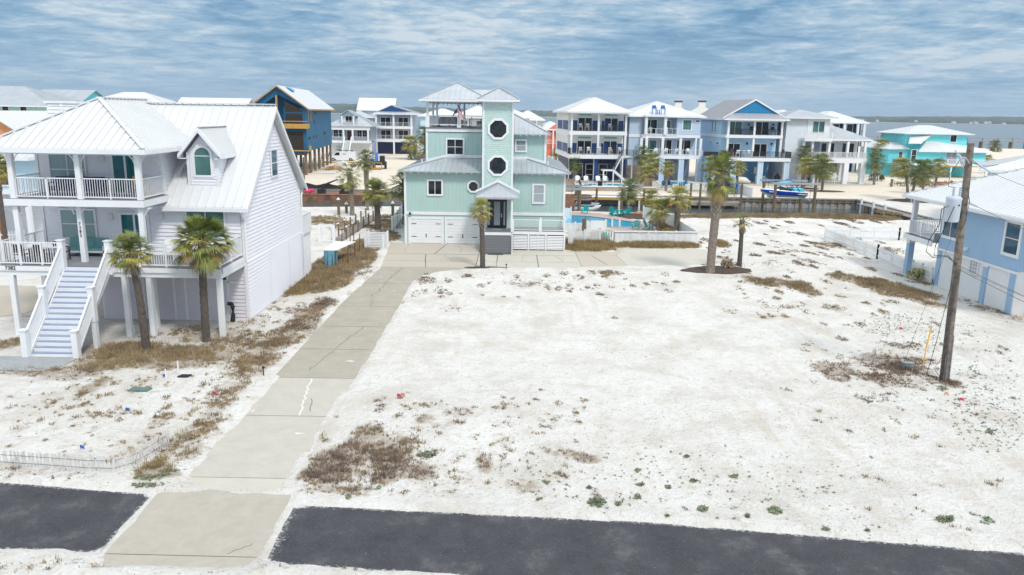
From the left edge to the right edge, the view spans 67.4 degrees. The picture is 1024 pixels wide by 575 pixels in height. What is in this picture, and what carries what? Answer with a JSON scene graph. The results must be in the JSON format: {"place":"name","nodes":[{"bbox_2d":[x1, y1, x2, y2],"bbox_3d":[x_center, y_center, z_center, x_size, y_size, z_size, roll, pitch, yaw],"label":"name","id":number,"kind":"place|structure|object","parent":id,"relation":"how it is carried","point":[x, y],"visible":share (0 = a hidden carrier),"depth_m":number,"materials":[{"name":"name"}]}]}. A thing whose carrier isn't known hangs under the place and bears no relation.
{"place":"outdoors","nodes":[
{"label":"outdoors","id":0,"kind":"place"},
{"bbox_2d":[0,356,77,371],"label":"paver path","id":1,"kind":"structure","parent":0,"point":[20,363],"depth_m":33.38,"materials":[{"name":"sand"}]},
{"bbox_2d":[0,86,79,110],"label":"house","id":2,"kind":"structure","parent":0,"point":[19,98],"depth_m":131.86,"materials":[{"name":"white"}]},
{"bbox_2d":[41,89,103,100],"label":"house","id":3,"kind":"structure","parent":0,"point":[83,95],"depth_m":162.31,"materials":[{"name":"metal"}]},
{"bbox_2d":[0,483,151,552],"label":"asphalt path","id":4,"kind":"structure","parent":0,"point":[36,517],"depth_m":21.07,"materials":[{"name":"asphalt"}]},
{"bbox_2d":[105,92,175,103],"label":"house","id":5,"kind":"structure","parent":0,"point":[151,97],"depth_m":150.42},
{"bbox_2d":[176,97,254,104],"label":"house","id":6,"kind":"structure","parent":0,"point":[189,100],"depth_m":118.45,"materials":[{"name":"white"}]},
{"bbox_2d":[418,108,457,148],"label":"house","id":7,"kind":"structure","parent":0,"point":[440,112],"depth_m":230.60,"materials":[{"name":"blue"}]},
{"bbox_2d":[189,242,719,491],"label":"driveway","id":8,"kind":"structure","parent":0,"point":[266,444],"depth_m":35.07,"materials":[{"name":"concrete"}]},
{"bbox_2d":[451,105,481,125],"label":"house","id":9,"kind":"structure","parent":0,"point":[475,110],"depth_m":147.04,"materials":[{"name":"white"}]},
{"bbox_2d":[0,140,1023,574],"bbox_3d":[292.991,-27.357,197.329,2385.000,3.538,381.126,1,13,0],"label":"ground","id":10,"kind":"structure","parent":0,"point":[644,364],"depth_m":29.86,"materials":[{"name":"sand"}]},
{"bbox_2d":[0,154,17,261],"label":"palm tree","id":11,"kind":"object","parent":10,"relation":"on","point":[3,174],"visible":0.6,"depth_m":50.34,"materials":[{"name":"green plant"}]},
{"bbox_2d":[0,154,44,241],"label":"cottage","id":12,"kind":"structure","parent":10,"relation":"on","point":[31,215],"depth_m":57.23,"materials":[{"name":"white"}]},
{"bbox_2d":[0,110,47,239],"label":"cottage","id":13,"kind":"structure","parent":10,"relation":"on","point":[11,120],"depth_m":61.53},
{"bbox_2d":[0,285,56,316],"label":"carport drive","id":14,"kind":"structure","parent":10,"relation":"on","point":[28,297],"depth_m":44.40,"materials":[{"name":"concrete"}]},
{"bbox_2d":[0,430,169,472],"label":"sand fence","id":15,"kind":"object","parent":10,"relation":"on","point":[45,457],"visible":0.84,"depth_m":23.64,"materials":[{"name":"white wood"}]},
{"bbox_2d":[101,229,158,351],"bbox_3d":[-17.081,0.290,34.853,2.272,5.835,2.352,7,14,25],"label":"palm tree","id":16,"kind":"object","parent":10,"relation":"on","point":[130,260],"visible":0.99,"depth_m":34.48,"materials":[{"name":"green plant"}]},
{"bbox_2d":[0,97,311,358],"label":"beach house","id":17,"kind":"structure","parent":10,"relation":"on","point":[236,168],"depth_m":39.57,"materials":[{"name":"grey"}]},
{"bbox_2d":[46,154,87,185],"bbox_3d":[-22.654,-6.014,39.131,1.950,1.700,0.079,1,13,0],"label":"window","id":18,"kind":"structure","parent":17,"relation":"in","point":[58,165],"depth_m":39.11,"materials":[{"name":"grey"}]},
{"bbox_2d":[58,208,97,238],"bbox_3d":[-22.449,-3.290,39.748,1.900,1.620,0.079,1,13,0],"label":"window","id":19,"kind":"structure","parent":17,"relation":"in","point":[68,220],"depth_m":39.75,"materials":[{"name":"grey"}]},
{"bbox_2d":[48,176,108,195],"bbox_3d":[-21.819,-5.106,38.621,2.600,0.880,0.730,1,13,0],"label":"outdoor sofa","id":20,"kind":"object","parent":17,"relation":"on","point":[85,185],"visible":0.66,"depth_m":38.75,"materials":[{"name":"fabric"}]},
{"bbox_2d":[65,237,107,253],"bbox_3d":[-21.869,-2.078,39.513,2.100,0.880,0.730,1,13,0],"label":"outdoor sofa","id":21,"kind":"object","parent":17,"relation":"on","point":[95,245],"visible":0.59,"depth_m":39.64,"materials":[{"name":"teal"}]},
{"bbox_2d":[109,155,136,193],"bbox_3d":[-19.707,-5.780,39.173,1.460,2.140,0.079,1,13,0],"label":"sliding door","id":22,"kind":"structure","parent":17,"relation":"in","point":[122,167],"depth_m":39.16,"materials":[{"name":"teal"}]},
{"bbox_2d":[118,212,151,253],"bbox_3d":[-19.557,-2.764,39.856,1.580,2.300,0.079,1,13,0],"label":"sliding door","id":23,"kind":"structure","parent":17,"relation":"in","point":[129,221],"depth_m":39.75,"materials":[{"name":"teal"}]},
{"bbox_2d":[184,211,226,238],"bbox_3d":[-15.848,-3.278,39.725,2.100,1.520,0.079,1,13,0],"label":"window","id":24,"kind":"structure","parent":17,"relation":"in","point":[222,215],"depth_m":39.65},
{"bbox_2d":[270,148,278,177],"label":"window","id":25,"kind":"structure","parent":17,"relation":"in","point":[273,152],"depth_m":44.65,"materials":[{"name":"blue"}]},
{"bbox_2d":[103,490,290,566],"bbox_3d":[-8.334,6.562,20.334,4.050,0.124,4.900,1,13,0],"label":"driveway apron","id":26,"kind":"object","parent":10,"relation":"on","point":[210,528],"visible":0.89,"depth_m":20.45,"materials":[{"name":"concrete"}]},
{"bbox_2d":[167,213,238,342],"bbox_3d":[-14.564,-0.370,36.498,3.550,6.518,3.253,7,14,26],"label":"palm tree","id":27,"kind":"object","parent":10,"relation":"on","point":[202,261],"visible":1,"depth_m":35.87,"materials":[{"name":"green plant"}]},
{"bbox_2d":[254,85,334,174],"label":"unfinished house","id":28,"kind":"structure","parent":10,"relation":"on","point":[305,115],"depth_m":132.68,"materials":[{"name":"blue"}]},
{"bbox_2d":[318,224,335,241],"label":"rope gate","id":29,"kind":"structure","parent":10,"relation":"on","point":[332,233],"depth_m":65.21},
{"bbox_2d":[323,241,355,265],"bbox_3d":[-12.736,-2.499,56.850,1.550,1.330,3.900,1,13,0],"label":"covered table","id":30,"kind":"object","parent":10,"relation":"on","point":[331,253],"visible":0.87,"depth_m":55.57,"materials":[{"name":"white"}]},
{"bbox_2d":[328,150,356,160],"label":"cargo van","id":31,"kind":"object","parent":10,"relation":"on","point":[350,155],"visible":0.91,"depth_m":170.94,"materials":[{"name":"white"}]},
{"bbox_2d":[335,161,363,215],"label":"palm tree","id":32,"kind":"object","parent":10,"relation":"on","point":[350,184],"visible":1,"depth_m":81.52,"materials":[{"name":"green plant"}]},
{"bbox_2d":[335,216,374,239],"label":"boardwalk","id":33,"kind":"structure","parent":10,"relation":"on","point":[342,236],"depth_m":71.63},
{"bbox_2d":[331,110,379,156],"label":"cottage","id":34,"kind":"structure","parent":10,"relation":"on","point":[353,130],"depth_m":187.47,"materials":[{"name":"white"}]},
{"bbox_2d":[354,149,377,209],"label":"palm tree","id":35,"kind":"object","parent":10,"relation":"on","point":[366,167],"visible":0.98,"depth_m":86.01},
{"bbox_2d":[358,177,391,229],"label":"palm tree","id":36,"kind":"object","parent":10,"relation":"on","point":[377,195],"visible":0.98,"depth_m":71.70,"materials":[{"name":"green plant"}]},
{"bbox_2d":[364,230,388,248],"bbox_3d":[-11.112,-3.886,63.041,1.690,1.350,1.740,1,13,0],"label":"bin enclosure","id":37,"kind":"object","parent":10,"relation":"on","point":[384,243],"visible":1,"depth_m":62.30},
{"bbox_2d":[356,98,397,121],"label":"house","id":38,"kind":"structure","parent":10,"relation":"on","point":[370,106],"depth_m":229.21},
{"bbox_2d":[386,168,404,223],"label":"palm tree","id":39,"kind":"object","parent":10,"relation":"on","point":[398,187],"visible":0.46,"depth_m":75.81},
{"bbox_2d":[373,105,422,153],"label":"townhouse","id":40,"kind":"structure","parent":10,"relation":"on","point":[395,127],"depth_m":201.82,"materials":[{"name":"white"}]},
{"bbox_2d":[400,134,420,158],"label":"palm tree","id":41,"kind":"object","parent":10,"relation":"on","point":[411,147],"visible":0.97,"depth_m":179.58,"materials":[{"name":"green plant"}]},
{"bbox_2d":[398,82,570,253],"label":"tower house","id":42,"kind":"structure","parent":10,"relation":"on","point":[507,168],"depth_m":64.92,"materials":[{"name":"green wood"}]},
{"bbox_2d":[408,217,443,243],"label":"garage door","id":43,"kind":"structure","parent":42,"relation":"in","point":[420,229],"depth_m":65.52,"materials":[{"name":"white metal"}]},
{"bbox_2d":[427,179,442,195],"bbox_3d":[-6.492,-8.415,64.694,1.360,1.380,0.079,1,13,0],"label":"window","id":44,"kind":"structure","parent":42,"relation":"in","point":[434,186],"depth_m":64.70,"materials":[{"name":"clear glass"}]},
{"bbox_2d":[446,138,464,155],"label":"window","id":45,"kind":"structure","parent":42,"relation":"in","point":[454,146],"depth_m":66.91,"materials":[{"name":"clear glass"}]},
{"bbox_2d":[445,217,479,243],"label":"garage door","id":46,"kind":"structure","parent":42,"relation":"in","point":[468,230],"depth_m":65.53,"materials":[{"name":"white metal"}]},
{"bbox_2d":[487,155,507,175],"bbox_3d":[-1.174,-10.043,63.305,1.700,1.700,0.088,1,13,0],"label":"window","id":47,"kind":"structure","parent":42,"relation":"in","point":[497,165],"depth_m":63.30,"materials":[{"name":"black glass"}]},
{"bbox_2d":[492,200,502,227],"bbox_3d":[-1.248,-6.166,64.113,0.900,2.320,0.090,1,13,0],"label":"front door","id":48,"kind":"structure","parent":42,"relation":"in","point":[497,205],"depth_m":64.09,"materials":[{"name":"black"}]},
{"bbox_2d":[488,118,508,139],"bbox_3d":[-1.127,-12.929,62.650,1.700,1.700,0.088,1,13,0],"label":"window","id":49,"kind":"structure","parent":42,"relation":"in","point":[498,128],"depth_m":62.66,"materials":[{"name":"clear glass"}]},
{"bbox_2d":[532,184,545,203],"bbox_3d":[2.251,-7.900,64.778,1.120,1.700,0.079,1,13,0],"label":"window","id":50,"kind":"structure","parent":42,"relation":"in","point":[538,190],"depth_m":64.79,"materials":[{"name":"grey"}]},
{"bbox_2d":[465,266,507,268],"bbox_3d":[-1.732,-1.425,55.826,4.300,0.176,1.153,1,13,0],"label":"mulch bed","id":51,"kind":"object","parent":10,"relation":"on","point":[473,267],"visible":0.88,"depth_m":55.69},
{"bbox_2d":[468,196,493,266],"bbox_3d":[-2.299,-3.851,55.348,2.012,5.500,2.173,1,13,0],"label":"palm tree","id":52,"kind":"object","parent":51,"relation":"on","point":[482,213],"visible":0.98,"depth_m":55.03,"materials":[{"name":"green plant"}]},
{"bbox_2d":[83,209,902,477],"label":"tall grass","id":53,"kind":"structure","parent":10,"relation":"on","point":[594,244],"depth_m":65.28,"materials":[{"name":"plant"}]},
{"bbox_2d":[0,212,1003,572],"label":"dry grass","id":54,"kind":"structure","parent":10,"relation":"on","point":[322,276],"depth_m":36.38,"materials":[{"name":"plant"}]},
{"bbox_2d":[0,220,1018,569],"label":"plant litter","id":55,"kind":"object","parent":10,"relation":"on","point":[462,414],"visible":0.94,"depth_m":27.98,"materials":[{"name":"plant"}]},
{"bbox_2d":[5,220,1021,529],"bbox_3d":[9.511,-1.529,55.737,45.274,0.695,78.507,5,13,16],"label":"dead scrub","id":56,"kind":"object","parent":10,"relation":"on","point":[343,466],"visible":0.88,"depth_m":32.97,"materials":[{"name":"plant"}]},
{"bbox_2d":[541,121,557,159],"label":"cottage","id":57,"kind":"structure","parent":10,"relation":"on","point":[550,126],"depth_m":186.88,"materials":[{"name":"orange"}]},
{"bbox_2d":[131,286,1023,531],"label":"beach weeds","id":58,"kind":"object","parent":10,"relation":"on","point":[597,501],"visible":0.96,"depth_m":23.48,"materials":[{"name":"plant"}]},
{"bbox_2d":[573,228,600,239],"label":"louvred fence","id":59,"kind":"object","parent":10,"relation":"on","point":[584,234],"visible":0.55,"depth_m":67.05,"materials":[{"name":"white"}]},
{"bbox_2d":[552,97,633,182],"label":"canal house","id":60,"kind":"structure","parent":10,"relation":"on","point":[598,115],"depth_m":129.31,"materials":[{"name":"white"}]},
{"bbox_2d":[577,140,591,153],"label":"sliding door","id":61,"kind":"structure","parent":60,"relation":"in","point":[584,144],"depth_m":130.04,"materials":[{"name":"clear glass"}]},
{"bbox_2d":[565,212,655,231],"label":"pool terrace","id":62,"kind":"structure","parent":10,"relation":"on","point":[610,217],"depth_m":81.14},
{"bbox_2d":[565,215,643,227],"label":"swimming pool","id":63,"kind":"structure","parent":62,"relation":"in","point":[619,223],"depth_m":80.36,"materials":[{"name":"liquid"}]},
{"bbox_2d":[574,186,656,191],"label":"retaining wall","id":64,"kind":"structure","parent":10,"relation":"on","point":[602,188],"depth_m":113.52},
{"bbox_2d":[616,178,643,212],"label":"palm tree","id":65,"kind":"object","parent":10,"relation":"on","point":[631,196],"visible":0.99,"depth_m":87.82,"materials":[{"name":"plant"}]},
{"bbox_2d":[632,145,652,183],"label":"palm tree","id":66,"kind":"object","parent":10,"relation":"on","point":[641,155],"visible":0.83,"depth_m":125.45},
{"bbox_2d":[635,165,656,183],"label":"palm tree","id":67,"kind":"object","parent":10,"relation":"on","point":[645,171],"visible":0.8,"depth_m":119.05,"materials":[{"name":"green plant"}]},
{"bbox_2d":[639,188,661,207],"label":"palm tree","id":68,"kind":"object","parent":10,"relation":"on","point":[652,191],"visible":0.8,"depth_m":89.03,"materials":[{"name":"green plant"}]},
{"bbox_2d":[640,152,662,178],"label":"palm tree","id":69,"kind":"object","parent":10,"relation":"on","point":[650,160],"visible":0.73,"depth_m":122.14,"materials":[{"name":"green plant"}]},
{"bbox_2d":[614,230,697,242],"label":"screened fence","id":70,"kind":"object","parent":10,"relation":"on","point":[655,235],"visible":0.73,"depth_m":67.81,"materials":[{"name":"white"}]},
{"bbox_2d":[642,206,673,227],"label":"garden fence","id":71,"kind":"object","parent":10,"relation":"on","point":[670,220],"visible":0.31,"depth_m":79.71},
{"bbox_2d":[644,196,673,230],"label":"palm tree","id":72,"kind":"object","parent":10,"relation":"on","point":[659,216],"visible":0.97,"depth_m":74.42,"materials":[{"name":"green plant"}]},
{"bbox_2d":[385,191,932,219],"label":"seawall","id":73,"kind":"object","parent":10,"relation":"on","point":[831,203],"visible":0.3,"depth_m":107.64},
{"bbox_2d":[657,160,675,190],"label":"palm tree","id":74,"kind":"object","parent":10,"relation":"on","point":[666,171],"visible":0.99,"depth_m":114.39,"materials":[{"name":"green plant"}]},
{"bbox_2d":[664,184,693,229],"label":"palm tree","id":75,"kind":"object","parent":10,"relation":"on","point":[678,203],"visible":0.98,"depth_m":74.27,"materials":[{"name":"green plant"}]},
{"bbox_2d":[681,266,751,273],"bbox_3d":[15.314,-1.319,55.650,6.296,0.233,3.203,1,13,0],"label":"mulch bed","id":76,"kind":"object","parent":10,"relation":"on","point":[721,270],"visible":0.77,"depth_m":55.11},
{"bbox_2d":[700,147,740,273],"bbox_3d":[14.439,-5.308,53.823,3.137,9.109,3.179,1,13,0],"label":"palm tree","id":77,"kind":"object","parent":76,"relation":"on","point":[718,192],"visible":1,"depth_m":53.29,"materials":[{"name":"green plant"}]},
{"bbox_2d":[732,213,753,265],"bbox_3d":[16.851,-3.438,56.320,1.720,4.182,1.817,-9,16,-37],"label":"palm tree","id":78,"kind":"object","parent":76,"relation":"on","point":[741,226],"visible":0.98,"depth_m":56.19,"materials":[{"name":"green plant"}]},
{"bbox_2d":[793,157,815,189],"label":"palm tree","id":79,"kind":"object","parent":10,"relation":"on","point":[804,170],"visible":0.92,"depth_m":119.60,"materials":[{"name":"green plant"}]},
{"bbox_2d":[795,143,814,179],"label":"palm tree","id":80,"kind":"object","parent":10,"relation":"on","point":[804,150],"visible":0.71,"depth_m":129.25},
{"bbox_2d":[809,190,843,191],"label":"mulch bed","id":81,"kind":"object","parent":10,"relation":"on","point":[826,191],"visible":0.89,"depth_m":118.12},
{"bbox_2d":[809,157,839,190],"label":"palm tree","id":82,"kind":"object","parent":81,"relation":"on","point":[822,175],"visible":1,"depth_m":117.76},
{"bbox_2d":[824,227,903,270],"bbox_3d":[29.053,-3.405,64.026,0.325,1.469,15.561,1,13,0],"label":"picket fence","id":83,"kind":"object","parent":10,"relation":"on","point":[844,237],"visible":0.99,"depth_m":62.88,"materials":[{"name":"wood"}]},
{"bbox_2d":[865,152,886,184],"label":"palm tree","id":84,"kind":"object","parent":10,"relation":"on","point":[876,167],"visible":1,"depth_m":131.16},
{"bbox_2d":[826,226,939,239],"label":"picket fence","id":85,"kind":"object","parent":10,"relation":"on","point":[874,235],"visible":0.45,"depth_m":71.58,"materials":[{"name":"wood"}]},
{"bbox_2d":[886,199,927,202],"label":"mulch bed","id":86,"kind":"object","parent":10,"relation":"on","point":[901,200],"visible":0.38,"depth_m":106.33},
{"bbox_2d":[887,157,914,198],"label":"palm tree","id":87,"kind":"object","parent":86,"relation":"on","point":[903,170],"visible":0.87,"depth_m":108.53,"materials":[{"name":"green plant"}]},
{"bbox_2d":[905,158,938,200],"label":"palm tree","id":88,"kind":"object","parent":86,"relation":"on","point":[915,176],"visible":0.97,"depth_m":104.30,"materials":[{"name":"plant"}]},
{"bbox_2d":[911,259,933,282],"bbox_3d":[29.097,-1.118,54.546,0.168,1.200,3.072,2,13,3],"label":"picket fence","id":89,"kind":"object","parent":10,"relation":"on","point":[929,273],"depth_m":53.98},
{"bbox_2d":[861,125,992,177],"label":"canal house","id":90,"kind":"structure","parent":10,"relation":"on","point":[930,142],"depth_m":152.01,"materials":[{"name":"teal"}]},
{"bbox_2d":[927,157,949,187],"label":"palm tree","id":91,"kind":"object","parent":10,"relation":"on","point":[938,162],"visible":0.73,"depth_m":119.05,"materials":[{"name":"green plant"}]},
{"bbox_2d":[900,143,1023,381],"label":"utility pole","id":92,"kind":"object","parent":10,"relation":"on","point":[955,207],"visible":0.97,"depth_m":31.83,"materials":[{"name":"brown"}]},
{"bbox_2d":[902,168,1023,315],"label":"cottage","id":93,"kind":"structure","parent":10,"relation":"on","point":[993,248],"depth_m":47.83,"materials":[{"name":"blue"}]},
{"bbox_2d":[941,215,957,240],"bbox_3d":[29.028,-3.942,50.830,0.079,1.510,2.060,1,13,0],"label":"window","id":94,"kind":"structure","parent":93,"relation":"in","point":[950,227],"depth_m":50.99,"materials":[{"name":"blue"}]},
{"bbox_2d":[1000,219,1023,258],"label":"window","id":95,"kind":"structure","parent":93,"relation":"in","point":[1012,235],"depth_m":44.56,"materials":[{"name":"blue"}]},
{"bbox_2d":[978,155,1023,174],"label":"cottage","id":96,"kind":"structure","parent":10,"relation":"on","point":[1009,164],"depth_m":80.00,"materials":[{"name":"white"}]},
{"bbox_2d":[0,0,1023,116],"label":"sky","id":97,"kind":"structure","parent":0,"point":[867,58],"materials":[{"name":"blue"}]},
{"bbox_2d":[267,506,1023,574],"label":"asphalt path","id":98,"kind":"structure","parent":0,"point":[419,541],"depth_m":19.89,"materials":[{"name":"asphalt"}]},
{"bbox_2d":[619,101,706,181],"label":"canal house","id":99,"kind":"structure","parent":0,"point":[683,128],"depth_m":132.04,"materials":[{"name":"blue"}]},
{"bbox_2d":[302,114,1023,214],"bbox_3d":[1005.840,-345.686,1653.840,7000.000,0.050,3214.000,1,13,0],"label":"water","id":100,"kind":"structure","parent":0,"point":[984,132],"depth_m":502.18,"materials":[{"name":"grey liquid"}]},
{"bbox_2d":[300,157,370,202],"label":"dock","id":101,"kind":"object","parent":100,"relation":"on","point":[314,196],"visible":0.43,"depth_m":105.63,"materials":[{"name":"brown"}]},
{"bbox_2d":[565,185,584,210],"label":"lift","id":102,"kind":"object","parent":100,"relation":"in","point":[577,190],"visible":0.36,"depth_m":89.66,"materials":[{"name":"brown metal"}]},
{"bbox_2d":[574,194,600,210],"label":"pontoon boat","id":103,"kind":"object","parent":102,"relation":"on","point":[586,200],"visible":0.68,"depth_m":92.23,"materials":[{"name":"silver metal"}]},
{"bbox_2d":[586,188,647,206],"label":"dock","id":104,"kind":"object","parent":100,"relation":"in","point":[596,197],"visible":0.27,"depth_m":105.59,"materials":[{"name":"white"}]},
{"bbox_2d":[682,183,743,209],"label":"dock","id":105,"kind":"object","parent":100,"relation":"in","point":[699,203],"visible":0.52,"depth_m":104.89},
{"bbox_2d":[760,179,820,213],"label":"lift","id":106,"kind":"object","parent":100,"relation":"in","point":[780,182],"visible":0.73,"depth_m":98.14,"materials":[{"name":"brown metal"}]},
{"bbox_2d":[760,179,807,197],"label":"speedboat","id":107,"kind":"object","parent":106,"relation":"on","point":[793,192],"visible":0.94,"depth_m":99.29,"materials":[{"name":"blue"}]},
{"bbox_2d":[860,136,1023,148],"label":"fishing pier","id":108,"kind":"structure","parent":100,"relation":"in","point":[1010,145],"depth_m":333.50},
{"bbox_2d":[331,113,1010,124],"bbox_3d":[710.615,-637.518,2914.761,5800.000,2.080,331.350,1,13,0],"label":"shore beach","id":109,"kind":"structure","parent":0,"point":[879,122],"depth_m":2838.91,"materials":[{"name":"sand"}]},
{"bbox_2d":[176,101,1023,124],"bbox_3d":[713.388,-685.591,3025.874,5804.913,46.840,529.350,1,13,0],"label":"shore woods","id":110,"kind":"object","parent":109,"relation":"on","point":[341,107],"visible":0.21,"depth_m":2884.68,"materials":[{"name":"plant"}]},
{"bbox_2d":[638,178,712,190],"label":"terrace","id":111,"kind":"structure","parent":0,"point":[661,187],"depth_m":123.60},
{"bbox_2d":[696,99,790,183],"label":"canal house","id":112,"kind":"structure","parent":0,"point":[719,130],"depth_m":130.54,"materials":[{"name":"blue"}]},
{"bbox_2d":[773,178,872,185],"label":"terrace","id":113,"kind":"structure","parent":0,"point":[837,183],"depth_m":132.15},
{"bbox_2d":[767,109,872,183],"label":"canal house","id":114,"kind":"structure","parent":113,"relation":"on","point":[819,133],"depth_m":131.68,"materials":[{"name":"white"}]},
{"bbox_2d":[820,111,869,171],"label":"house","id":115,"kind":"structure","parent":0,"point":[849,123],"depth_m":161.75,"materials":[{"name":"white"}]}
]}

